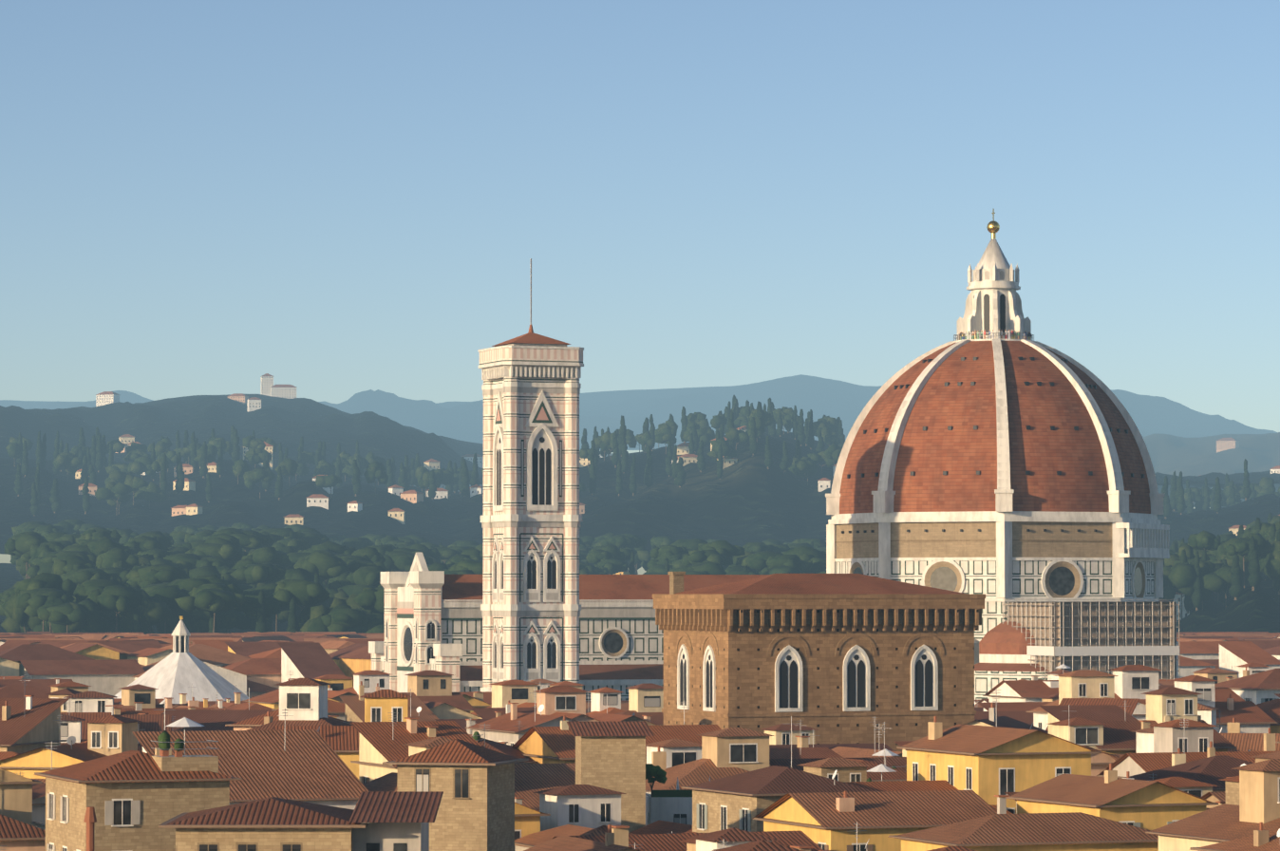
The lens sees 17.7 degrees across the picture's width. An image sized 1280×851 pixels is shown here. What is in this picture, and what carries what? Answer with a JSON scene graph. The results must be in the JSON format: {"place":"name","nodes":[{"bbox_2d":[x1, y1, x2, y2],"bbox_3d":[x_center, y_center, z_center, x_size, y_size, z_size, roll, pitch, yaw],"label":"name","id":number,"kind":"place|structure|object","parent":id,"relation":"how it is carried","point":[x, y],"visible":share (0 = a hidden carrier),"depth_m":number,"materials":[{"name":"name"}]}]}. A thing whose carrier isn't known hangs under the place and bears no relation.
{"place":"outdoors","nodes":[
{"label":"outdoors","id":0,"kind":"place"},
{"bbox_2d":[0,563,287,633],"bbox_3d":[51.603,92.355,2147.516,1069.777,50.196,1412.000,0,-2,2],"label":"hill ridge","id":1,"kind":"structure","parent":0,"point":[10,574],"depth_m":2342.59,"materials":[{"name":"green plant"}]},
{"bbox_2d":[0,374,1277,450],"bbox_3d":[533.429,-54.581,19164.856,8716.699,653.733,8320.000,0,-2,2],"label":"hill ridge","id":2,"kind":"structure","parent":0,"point":[844,402],"depth_m":18922.57,"materials":[{"name":"blue"}]},
{"bbox_2d":[0,429,1279,554],"bbox_3d":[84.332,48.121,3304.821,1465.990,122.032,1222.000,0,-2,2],"label":"hill ridge","id":3,"kind":"structure","parent":0,"point":[748,497],"depth_m":3023.37,"materials":[{"name":"green plant"}]},
{"bbox_2d":[5,395,1279,519],"bbox_3d":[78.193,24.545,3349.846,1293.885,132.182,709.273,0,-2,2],"label":"ridge trees","id":4,"kind":"object","parent":3,"relation":"on","point":[122,481],"visible":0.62,"depth_m":3411.48,"materials":[{"name":"green plant"}]},
{"bbox_2d":[75,373,1279,620],"bbox_3d":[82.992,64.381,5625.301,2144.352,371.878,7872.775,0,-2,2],"label":"hillside houses","id":5,"kind":"structure","parent":3,"relation":"on","point":[269,386],"depth_m":3345.26,"materials":[{"name":"tile"}]},
{"bbox_2d":[0,394,1279,497],"bbox_3d":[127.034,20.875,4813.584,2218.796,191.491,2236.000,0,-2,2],"label":"hill ridge","id":6,"kind":"structure","parent":0,"point":[289,423],"depth_m":4524.70,"materials":[{"name":"green plant"}]},
{"bbox_2d":[0,575,1279,632],"bbox_3d":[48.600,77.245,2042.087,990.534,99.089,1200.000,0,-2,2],"label":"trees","id":7,"kind":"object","parent":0,"point":[1256,610],"depth_m":1765.29,"materials":[{"name":"green plant"}]},
{"bbox_2d":[0,519,826,634],"bbox_3d":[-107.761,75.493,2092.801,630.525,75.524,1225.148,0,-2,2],"label":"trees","id":8,"kind":"object","parent":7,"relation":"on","point":[78,575],"visible":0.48,"depth_m":1789.13,"materials":[{"name":"green plant"}]},
{"bbox_2d":[1158,512,1279,619],"bbox_3d":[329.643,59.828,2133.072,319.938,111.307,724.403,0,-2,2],"label":"hill trees","id":9,"kind":"object","parent":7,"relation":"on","point":[1200,567],"visible":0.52,"depth_m":1810.03,"materials":[{"name":"green plant"}]},
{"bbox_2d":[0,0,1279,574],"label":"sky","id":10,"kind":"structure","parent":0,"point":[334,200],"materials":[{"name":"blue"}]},
{"bbox_2d":[368,510,1178,700],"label":"cathedral","id":11,"kind":"structure","parent":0,"point":[433,620],"depth_m":762.23,"materials":[{"name":"stone"}]},
{"bbox_2d":[825,208,1165,514],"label":"dome","id":12,"kind":"structure","parent":11,"relation":"on","point":[996,423],"depth_m":773.35,"materials":[{"name":"tile"}]},
{"bbox_2d":[1002,599,1180,679],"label":"scaffolding","id":13,"kind":"object","parent":11,"relation":"on","point":[1103,636],"visible":0.5,"depth_m":745.48,"materials":[{"name":"grey metal"}]},
{"bbox_2d":[414,432,1279,507],"bbox_3d":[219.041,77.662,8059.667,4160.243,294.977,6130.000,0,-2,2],"label":"hill ridge","id":14,"kind":"structure","parent":0,"point":[1170,454],"depth_m":8338.39,"materials":[{"name":"green plant"}]},
{"bbox_2d":[959,329,1031,339],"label":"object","id":15,"kind":"object","parent":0,"point":[974,334],"visible":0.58,"depth_m":787.98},
{"label":"ground","id":16,"kind":"structure","parent":0,"visible":0},
{"bbox_2d":[113,616,248,703],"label":"baptistery","id":17,"kind":"structure","parent":16,"relation":"on","point":[180,668],"depth_m":728.93,"materials":[{"name":"stone"}]},
{"bbox_2d":[478,258,583,691],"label":"campanile","id":18,"kind":"structure","parent":16,"relation":"on","point":[531,518],"depth_m":721.95,"materials":[{"name":"stone"}]},
{"bbox_2d":[0,662,1269,725],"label":"town","id":19,"kind":"object","parent":16,"relation":"on","point":[433,695],"visible":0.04,"depth_m":573.00,"materials":[{"name":"tile"}]},
{"bbox_2d":[0,669,1279,850],"bbox_3d":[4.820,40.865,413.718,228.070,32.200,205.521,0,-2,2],"label":"town","id":20,"kind":"object","parent":16,"relation":"on","point":[1189,734],"visible":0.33,"depth_m":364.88,"materials":[{"name":"tile"}]},
{"bbox_2d":[0,631,1279,697],"bbox_3d":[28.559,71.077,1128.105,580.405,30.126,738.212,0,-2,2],"label":"town","id":21,"kind":"object","parent":16,"relation":"on","point":[257,663],"visible":0.23,"depth_m":853.37,"materials":[{"name":"tile"}]},
{"bbox_2d":[83,663,1279,850],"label":"houses","id":22,"kind":"structure","parent":16,"relation":"on","point":[456,795],"depth_m":294.03,"materials":[{"name":"paint"}]},
{"bbox_2d":[652,571,985,751],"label":"church","id":23,"kind":"structure","parent":16,"relation":"on","point":[839,658],"depth_m":499.71,"materials":[{"name":"brick"}]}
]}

